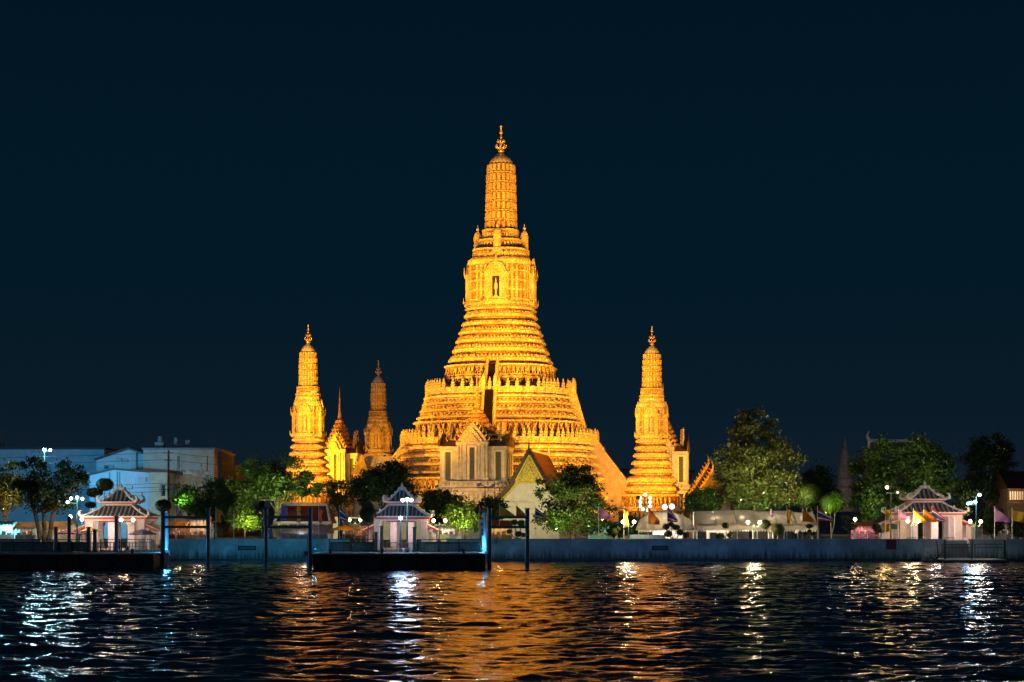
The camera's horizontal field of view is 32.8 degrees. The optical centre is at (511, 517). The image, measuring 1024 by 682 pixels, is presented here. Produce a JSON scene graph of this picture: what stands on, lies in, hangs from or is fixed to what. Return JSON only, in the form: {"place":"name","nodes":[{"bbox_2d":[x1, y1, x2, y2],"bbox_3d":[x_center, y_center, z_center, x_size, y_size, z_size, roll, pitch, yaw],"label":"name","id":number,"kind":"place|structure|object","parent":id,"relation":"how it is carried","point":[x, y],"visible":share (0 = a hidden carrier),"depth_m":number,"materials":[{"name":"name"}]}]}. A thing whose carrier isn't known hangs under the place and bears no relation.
{"place":"outdoors","nodes":[
{"label":"outdoors","id":0,"kind":"place"},
{"bbox_2d":[0,447,117,532],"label":"warehouse","id":1,"kind":"structure","parent":0,"point":[73,455],"depth_m":330.00,"materials":[{"name":"concrete"}]},
{"bbox_2d":[94,447,142,471],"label":"warehouse","id":2,"kind":"structure","parent":0,"point":[104,463],"depth_m":318.00,"materials":[{"name":"concrete"}]},
{"bbox_2d":[88,468,149,537],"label":"warehouse","id":3,"kind":"structure","parent":0,"point":[129,476],"depth_m":305.00,"materials":[{"name":"concrete"}]},
{"bbox_2d":[234,465,246,536],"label":"concrete building","id":4,"kind":"structure","parent":0,"point":[240,532],"depth_m":333.60,"materials":[{"name":"concrete"}]},
{"bbox_2d":[268,503,335,538],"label":"red roofed hall","id":5,"kind":"structure","parent":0,"point":[326,525],"depth_m":256.73,"materials":[{"name":"white paint"}]},
{"bbox_2d":[333,517,479,539],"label":"compound wall","id":6,"kind":"structure","parent":0,"point":[386,533],"depth_m":284.00,"materials":[{"name":"white paint"}]},
{"bbox_2d":[39,527,967,557],"bbox_3d":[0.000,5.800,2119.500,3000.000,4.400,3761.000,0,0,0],"label":"ground","id":7,"kind":"structure","parent":0,"point":[838,533],"depth_m":300.43,"materials":[{"name":"concrete"}]},
{"bbox_2d":[0,521,19,538],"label":"market stall","id":8,"kind":"object","parent":7,"relation":"on","point":[6,531],"visible":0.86,"depth_m":251.28},
{"bbox_2d":[0,457,25,524],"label":"tree","id":9,"kind":"object","parent":7,"relation":"on","point":[7,493],"visible":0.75,"depth_m":255.13,"materials":[{"name":"green plant"}]},
{"bbox_2d":[13,522,41,538],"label":"market stall","id":10,"kind":"object","parent":7,"relation":"on","point":[28,530],"visible":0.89,"depth_m":248.20,"materials":[{"name":"yellow fabric"}]},
{"bbox_2d":[9,450,90,541],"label":"tree","id":11,"kind":"object","parent":7,"relation":"on","point":[35,487],"visible":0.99,"depth_m":245.64,"materials":[{"name":"green plant"}]},
{"bbox_2d":[40,521,76,541],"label":"market stall","id":12,"kind":"object","parent":7,"relation":"on","point":[62,525],"visible":0.24,"depth_m":253.65,"materials":[{"name":"yellow fabric"}]},
{"bbox_2d":[85,478,113,525],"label":"clipped shrub","id":13,"kind":"object","parent":7,"relation":"on","point":[104,484],"visible":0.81,"depth_m":261.34,"materials":[{"name":"green plant"}]},
{"bbox_2d":[73,483,160,549],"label":"river pavilion","id":14,"kind":"structure","parent":7,"relation":"on","point":[121,501],"depth_m":247.40,"materials":[{"name":"paint"}]},
{"bbox_2d":[129,528,155,549],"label":"parasol","id":15,"kind":"object","parent":7,"relation":"on","point":[142,531],"visible":0.94,"depth_m":242.01,"materials":[{"name":"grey fabric"}]},
{"bbox_2d":[4,450,314,534],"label":"power line","id":16,"kind":"object","parent":7,"relation":"on","point":[168,489],"visible":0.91,"depth_m":261.98,"materials":[{"name":"metal"}]},
{"bbox_2d":[148,470,176,532],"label":"warehouse","id":17,"kind":"structure","parent":7,"relation":"on","point":[158,476],"depth_m":304.00,"materials":[{"name":"paint"}]},
{"bbox_2d":[155,499,171,510],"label":"clipped shrub","id":18,"kind":"object","parent":7,"relation":"on","point":[164,503],"visible":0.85,"depth_m":243.27,"materials":[{"name":"green plant"}]},
{"bbox_2d":[168,521,190,538],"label":"market stall","id":19,"kind":"object","parent":7,"relation":"on","point":[179,533],"visible":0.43,"depth_m":250.65,"materials":[{"name":"orange fabric"}]},
{"bbox_2d":[142,436,231,537],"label":"concrete building","id":20,"kind":"structure","parent":7,"relation":"on","point":[155,457],"depth_m":312.00,"materials":[{"name":"concrete"}]},
{"bbox_2d":[175,469,200,475],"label":"window","id":21,"kind":"structure","parent":20,"relation":"in","point":[193,472],"depth_m":311.96,"materials":[{"name":"grey glass"}]},
{"bbox_2d":[170,478,207,524],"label":"tree","id":22,"kind":"object","parent":7,"relation":"on","point":[184,499],"visible":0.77,"depth_m":265.09,"materials":[{"name":"green plant"}]},
{"bbox_2d":[185,516,211,538],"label":"market stall","id":23,"kind":"object","parent":7,"relation":"on","point":[197,533],"visible":0.7,"depth_m":250.65,"materials":[{"name":"brown fabric"}]},
{"bbox_2d":[188,471,243,538],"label":"tree","id":24,"kind":"object","parent":7,"relation":"on","point":[212,503],"visible":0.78,"depth_m":261.36,"materials":[{"name":"green plant"}]},
{"bbox_2d":[218,451,235,536],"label":"concrete building","id":25,"kind":"structure","parent":7,"relation":"on","point":[225,463],"depth_m":321.13,"materials":[{"name":"concrete"}]},
{"bbox_2d":[221,504,263,538],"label":"tree","id":26,"kind":"object","parent":7,"relation":"on","point":[244,518],"visible":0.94,"depth_m":252.17,"materials":[{"name":"green plant"}]},
{"bbox_2d":[160,539,348,560],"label":"river wall","id":27,"kind":"structure","parent":7,"relation":"on","point":[237,549],"depth_m":240.00,"materials":[{"name":"concrete"}]},
{"bbox_2d":[225,449,325,538],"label":"tree","id":28,"kind":"object","parent":7,"relation":"on","point":[259,477],"visible":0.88,"depth_m":271.04,"materials":[{"name":"green plant"}]},
{"bbox_2d":[321,475,359,538],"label":"tree","id":29,"kind":"object","parent":7,"relation":"on","point":[335,496],"visible":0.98,"depth_m":265.48,"materials":[{"name":"green plant"}]},
{"bbox_2d":[322,388,364,516],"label":"mondop","id":30,"kind":"structure","parent":7,"relation":"on","point":[342,450],"depth_m":351.58,"materials":[{"name":"gold stone"}]},
{"bbox_2d":[332,453,338,483],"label":"window","id":31,"kind":"structure","parent":30,"relation":"in","point":[334,455],"depth_m":351.35,"materials":[{"name":"stone"}]},
{"bbox_2d":[342,519,373,541],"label":"market stall","id":32,"kind":"object","parent":7,"relation":"on","point":[362,525],"visible":0.42,"depth_m":256.20,"materials":[{"name":"beige fabric"}]},
{"bbox_2d":[358,502,376,541],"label":"clipped shrub","id":33,"kind":"object","parent":7,"relation":"on","point":[367,513],"visible":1,"depth_m":242.81,"materials":[{"name":"green plant"}]},
{"bbox_2d":[351,452,396,516],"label":"gilded gable","id":34,"kind":"structure","parent":7,"relation":"on","point":[363,462],"depth_m":323.00,"materials":[{"name":"paint"}]},
{"bbox_2d":[343,452,418,540],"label":"tree","id":35,"kind":"object","parent":7,"relation":"on","point":[371,484],"visible":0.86,"depth_m":265.00,"materials":[{"name":"green plant"}]},
{"bbox_2d":[363,483,438,549],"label":"river pavilion","id":36,"kind":"structure","parent":7,"relation":"on","point":[393,510],"depth_m":247.25,"materials":[{"name":"white paint"}]},
{"bbox_2d":[385,542,418,551],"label":"gangway","id":37,"kind":"object","parent":7,"relation":"on","point":[410,545],"visible":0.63,"depth_m":219.27,"materials":[{"name":"grey metal"}]},
{"bbox_2d":[419,485,467,523],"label":"tree","id":38,"kind":"object","parent":7,"relation":"on","point":[437,501],"visible":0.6,"depth_m":264.49,"materials":[{"name":"green plant"}]},
{"bbox_2d":[429,524,460,541],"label":"market stall","id":39,"kind":"object","parent":7,"relation":"on","point":[448,533],"visible":0.45,"depth_m":257.20,"materials":[{"name":"beige fabric"}]},
{"bbox_2d":[437,496,492,538],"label":"tree","id":40,"kind":"object","parent":7,"relation":"on","point":[456,513],"visible":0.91,"depth_m":251.31,"materials":[{"name":"green plant"}]},
{"bbox_2d":[435,375,514,509],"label":"mondop","id":41,"kind":"structure","parent":7,"relation":"on","point":[475,450],"depth_m":316.60,"materials":[{"name":"grey stone"}]},
{"bbox_2d":[441,450,452,480],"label":"window","id":42,"kind":"structure","parent":41,"relation":"in","point":[448,453],"depth_m":318.04,"materials":[{"name":"stone"}]},
{"bbox_2d":[467,445,476,480],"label":"window","id":43,"kind":"structure","parent":41,"relation":"in","point":[471,450],"depth_m":316.18,"materials":[{"name":"stone"}]},
{"bbox_2d":[493,450,504,480],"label":"window","id":44,"kind":"structure","parent":41,"relation":"in","point":[497,453],"depth_m":316.64,"materials":[{"name":"stone"}]},
{"bbox_2d":[268,525,684,537],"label":"temple platform","id":45,"kind":"structure","parent":7,"relation":"on","point":[576,535],"depth_m":306.70,"materials":[{"name":"grey stone"}]},
{"bbox_2d":[273,324,337,524],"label":"satellite prang","id":46,"kind":"structure","parent":45,"relation":"on","point":[308,414],"depth_m":320.94,"materials":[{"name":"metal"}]},
{"bbox_2d":[363,360,393,469],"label":"satellite prang","id":47,"kind":"structure","parent":45,"relation":"on","point":[378,432],"depth_m":384.67,"materials":[{"name":"tile"}]},
{"bbox_2d":[387,125,628,525],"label":"central prang","id":48,"kind":"structure","parent":45,"relation":"on","point":[500,351],"depth_m":341.75,"materials":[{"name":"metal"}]},
{"bbox_2d":[618,326,686,534],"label":"satellite prang","id":49,"kind":"structure","parent":45,"relation":"on","point":[651,471],"depth_m":310.97,"materials":[{"name":"ceramic"}]},
{"bbox_2d":[475,493,510,519],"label":"tree","id":50,"kind":"object","parent":7,"relation":"on","point":[493,504],"visible":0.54,"depth_m":261.17,"materials":[{"name":"green plant"}]},
{"bbox_2d":[492,520,512,538],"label":"market stall","id":51,"kind":"object","parent":7,"relation":"on","point":[499,533],"visible":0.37,"depth_m":250.65,"materials":[{"name":"orange fabric"}]},
{"bbox_2d":[506,519,524,538],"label":"clipped shrub","id":52,"kind":"object","parent":7,"relation":"on","point":[521,522],"visible":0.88,"depth_m":243.76,"materials":[{"name":"green plant"}]},
{"bbox_2d":[490,441,581,538],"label":"gabled hall","id":53,"kind":"structure","parent":7,"relation":"on","point":[521,487],"depth_m":285.72,"materials":[{"name":"white paint"}]},
{"bbox_2d":[531,456,619,538],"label":"tree","id":54,"kind":"object","parent":7,"relation":"on","point":[573,482],"visible":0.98,"depth_m":253.98,"materials":[{"name":"green plant"}]},
{"bbox_2d":[598,504,610,538],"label":"flag","id":55,"kind":"object","parent":7,"relation":"on","point":[603,514],"visible":0.97,"depth_m":244.85,"materials":[{"name":"fabric"}]},
{"bbox_2d":[588,522,621,538],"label":"market stall","id":56,"kind":"object","parent":7,"relation":"on","point":[595,536],"visible":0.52,"depth_m":256.20,"materials":[{"name":"white fabric"}]},
{"bbox_2d":[605,523,625,538],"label":"tree","id":57,"kind":"object","parent":7,"relation":"on","point":[621,532],"visible":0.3,"depth_m":249.52,"materials":[{"name":"green plant"}]},
{"bbox_2d":[621,512,639,536],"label":"tree","id":58,"kind":"object","parent":7,"relation":"on","point":[632,530],"visible":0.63,"depth_m":255.13,"materials":[{"name":"green plant"}]},
{"bbox_2d":[630,535,665,538],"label":"stall screen","id":59,"kind":"object","parent":7,"relation":"on","point":[647,537],"visible":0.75,"depth_m":246.50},
{"bbox_2d":[648,506,659,524],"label":"flag","id":60,"kind":"object","parent":7,"relation":"on","point":[653,519],"visible":0.98,"depth_m":244.00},
{"bbox_2d":[636,390,690,514],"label":"mondop","id":61,"kind":"structure","parent":7,"relation":"on","point":[679,451],"depth_m":341.44,"materials":[{"name":"gold stone"}]},
{"bbox_2d":[677,455,685,483],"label":"window","id":62,"kind":"structure","parent":61,"relation":"in","point":[680,457],"depth_m":341.45,"materials":[{"name":"stone"}]},
{"bbox_2d":[635,511,697,538],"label":"arched tent","id":63,"kind":"object","parent":7,"relation":"on","point":[684,523],"visible":0.77,"depth_m":249.12,"materials":[{"name":"beige fabric"}]},
{"bbox_2d":[662,522,683,538],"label":"clipped shrub","id":64,"kind":"object","parent":7,"relation":"on","point":[669,533],"visible":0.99,"depth_m":243.54,"materials":[{"name":"green plant"}]},
{"bbox_2d":[447,539,926,561],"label":"river wall","id":65,"kind":"structure","parent":7,"relation":"on","point":[558,550],"depth_m":240.00,"materials":[{"name":"concrete"}]},
{"bbox_2d":[680,482,723,520],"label":"tree","id":66,"kind":"object","parent":7,"relation":"on","point":[708,499],"visible":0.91,"depth_m":278.79,"materials":[{"name":"green plant"}]},
{"bbox_2d":[715,522,733,538],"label":"clipped shrub","id":67,"kind":"object","parent":7,"relation":"on","point":[720,535],"visible":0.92,"depth_m":243.74,"materials":[{"name":"green plant"}]},
{"bbox_2d":[693,510,816,538],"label":"long canopy","id":68,"kind":"object","parent":7,"relation":"on","point":[706,521],"visible":0.65,"depth_m":251.71,"materials":[{"name":"beige fabric"}]},
{"bbox_2d":[707,404,808,538],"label":"tree","id":69,"kind":"object","parent":7,"relation":"on","point":[752,478],"visible":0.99,"depth_m":274.11,"materials":[{"name":"green plant"}]},
{"bbox_2d":[771,522,784,538],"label":"clipped shrub","id":70,"kind":"object","parent":7,"relation":"on","point":[777,529],"visible":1,"depth_m":243.24,"materials":[{"name":"green plant"}]},
{"bbox_2d":[797,482,822,537],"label":"clipped shrub","id":71,"kind":"object","parent":7,"relation":"on","point":[810,495],"visible":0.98,"depth_m":268.99,"materials":[{"name":"green plant"}]},
{"bbox_2d":[794,458,841,538],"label":"tree","id":72,"kind":"object","parent":7,"relation":"on","point":[822,479],"visible":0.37,"depth_m":299.28,"materials":[{"name":"green plant"}]},
{"bbox_2d":[817,506,832,538],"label":"flag","id":73,"kind":"object","parent":7,"relation":"on","point":[822,516],"visible":1,"depth_m":244.57,"materials":[{"name":"fabric"}]},
{"bbox_2d":[819,491,845,538],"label":"clipped shrub","id":74,"kind":"object","parent":7,"relation":"on","point":[833,502],"visible":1,"depth_m":261.13,"materials":[{"name":"green plant"}]},
{"bbox_2d":[840,515,857,538],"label":"clipped shrub","id":75,"kind":"object","parent":7,"relation":"on","point":[850,526],"visible":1,"depth_m":245.65,"materials":[{"name":"green plant"}]},
{"bbox_2d":[851,522,878,538],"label":"market stall","id":76,"kind":"object","parent":7,"relation":"on","point":[863,530],"visible":0.55,"depth_m":256.65,"materials":[{"name":"fabric"}]},
{"bbox_2d":[845,473,885,521],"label":"tree","id":77,"kind":"object","parent":7,"relation":"on","point":[862,501],"visible":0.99,"depth_m":267.30,"materials":[{"name":"green plant"}]},
{"bbox_2d":[844,429,969,515],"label":"tree","id":78,"kind":"object","parent":7,"relation":"on","point":[930,471],"visible":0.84,"depth_m":272.46,"materials":[{"name":"green plant"}]},
{"bbox_2d":[877,481,974,542],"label":"river pavilion","id":79,"kind":"structure","parent":7,"relation":"on","point":[955,526],"depth_m":250.64,"materials":[{"name":"paint"}]},
{"bbox_2d":[923,506,936,538],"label":"flag","id":80,"kind":"object","parent":7,"relation":"on","point":[928,516],"visible":0.97,"depth_m":244.32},
{"bbox_2d":[927,539,941,557],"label":"river wall","id":81,"kind":"structure","parent":7,"relation":"on","point":[931,544],"depth_m":240.00,"materials":[{"name":"concrete"}]},
{"bbox_2d":[945,480,978,519],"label":"tree","id":82,"kind":"object","parent":7,"relation":"on","point":[963,499],"visible":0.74,"depth_m":281.44,"materials":[{"name":"green plant"}]},
{"bbox_2d":[956,425,1019,509],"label":"tree","id":83,"kind":"object","parent":7,"relation":"on","point":[978,455],"visible":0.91,"depth_m":291.16,"materials":[{"name":"green plant"}]},
{"bbox_2d":[975,505,1005,538],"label":"tree","id":84,"kind":"object","parent":7,"relation":"on","point":[986,516],"visible":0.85,"depth_m":255.30,"materials":[{"name":"green plant"}]},
{"bbox_2d":[968,539,1023,560],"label":"river wall","id":85,"kind":"structure","parent":7,"relation":"on","point":[1014,549],"depth_m":240.00,"materials":[{"name":"concrete"}]},
{"bbox_2d":[974,520,1023,538],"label":"market stall","id":86,"kind":"object","parent":7,"relation":"on","point":[1005,534],"visible":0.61,"depth_m":256.20,"materials":[{"name":"grey fabric"}]},
{"bbox_2d":[994,506,1009,538],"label":"flag","id":87,"kind":"object","parent":7,"relation":"on","point":[999,516],"visible":0.97,"depth_m":245.04,"materials":[{"name":"fabric"}]},
{"bbox_2d":[988,471,1023,519],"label":"lit house","id":88,"kind":"structure","parent":7,"relation":"on","point":[1010,485],"depth_m":285.71,"materials":[{"name":"red tile"}]},
{"bbox_2d":[1007,518,1023,538],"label":"tree","id":89,"kind":"object","parent":7,"relation":"on","point":[1016,528],"visible":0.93,"depth_m":251.22,"materials":[{"name":"green plant"}]},
{"bbox_2d":[1012,510,1023,522],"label":"flag","id":90,"kind":"object","parent":7,"relation":"on","point":[1017,516],"visible":0.97,"depth_m":244.17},
{"bbox_2d":[0,560,1023,681],"bbox_3d":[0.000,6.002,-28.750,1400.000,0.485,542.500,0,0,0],"label":"water","id":91,"kind":"structure","parent":0,"point":[628,621],"depth_m":98.80,"materials":[{"name":"black liquid"}]},
{"bbox_2d":[0,539,167,569],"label":"pontoon","id":92,"kind":"object","parent":91,"relation":"on","point":[132,560],"visible":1,"depth_m":200.00,"materials":[{"name":"black metal"}]},
{"bbox_2d":[0,543,51,550],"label":"railing panel","id":93,"kind":"object","parent":92,"relation":"attached to","point":[29,546],"visible":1,"depth_m":208.18,"materials":[{"name":"metal"}]},
{"bbox_2d":[66,516,71,551],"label":"gate post","id":94,"kind":"object","parent":92,"relation":"on","point":[68,534],"visible":0.86,"depth_m":207.42,"materials":[{"name":"black metal"}]},
{"bbox_2d":[59,543,85,550],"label":"railing panel","id":95,"kind":"object","parent":92,"relation":"attached to","point":[74,546],"visible":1,"depth_m":208.18,"materials":[{"name":"metal"}]},
{"bbox_2d":[74,542,146,551],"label":"railing","id":96,"kind":"object","parent":92,"relation":"attached to","point":[113,546],"visible":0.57,"depth_m":225.94,"materials":[{"name":"black metal"}]},
{"bbox_2d":[160,508,210,568],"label":"pile frame","id":97,"kind":"object","parent":91,"relation":"in","point":[163,517],"visible":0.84,"depth_m":204.31,"materials":[{"name":"blue paint"}]},
{"bbox_2d":[263,508,312,568],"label":"pile frame","id":98,"kind":"object","parent":91,"relation":"in","point":[266,517],"visible":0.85,"depth_m":203.31,"materials":[{"name":"blue paint"}]},
{"bbox_2d":[312,539,486,569],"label":"pontoon","id":99,"kind":"object","parent":91,"relation":"on","point":[437,560],"visible":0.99,"depth_m":200.00,"materials":[{"name":"black metal"}]},
{"bbox_2d":[330,543,372,550],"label":"railing panel","id":100,"kind":"object","parent":99,"relation":"attached to","point":[354,546],"visible":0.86,"depth_m":208.18,"materials":[{"name":"metal"}]},
{"bbox_2d":[401,497,413,551],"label":"lamp mast","id":101,"kind":"object","parent":99,"relation":"on","point":[407,501],"visible":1,"depth_m":206.42,"materials":[{"name":"grey metal"}]},
{"bbox_2d":[418,543,478,550],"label":"railing panel","id":102,"kind":"object","parent":99,"relation":"attached to","point":[427,546],"visible":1,"depth_m":208.18,"materials":[{"name":"metal"}]},
{"bbox_2d":[480,513,486,567],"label":"guide pile","id":103,"kind":"object","parent":91,"relation":"in","point":[484,540],"visible":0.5,"depth_m":208.76,"materials":[{"name":"blue metal"}]},
{"bbox_2d":[487,508,529,568],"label":"pile frame","id":104,"kind":"object","parent":91,"relation":"in","point":[489,536],"visible":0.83,"depth_m":202.99,"materials":[{"name":"blue paint"}]},
{"bbox_2d":[921,539,1008,562],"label":"landing stage","id":105,"kind":"object","parent":91,"relation":"in","point":[927,556],"visible":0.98,"depth_m":231.02,"materials":[{"name":"grey metal"}]},
{"bbox_2d":[0,0,1023,509],"label":"sky","id":106,"kind":"structure","parent":0,"point":[813,210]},
{"bbox_2d":[250,498,991,526],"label":"distant block","id":107,"kind":"structure","parent":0,"point":[839,522],"depth_m":640.00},
{"bbox_2d":[684,455,729,537],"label":"ornate roof hall","id":108,"kind":"structure","parent":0,"point":[703,479],"depth_m":305.00,"materials":[{"name":"paint"}]},
{"bbox_2d":[835,437,855,511],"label":"stone spire","id":109,"kind":"structure","parent":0,"point":[845,481],"depth_m":378.53,"materials":[{"name":"stone"}]},
{"bbox_2d":[865,431,928,535],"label":"temple hall","id":110,"kind":"structure","parent":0,"point":[882,517],"depth_m":341.71,"materials":[{"name":"white paint"}]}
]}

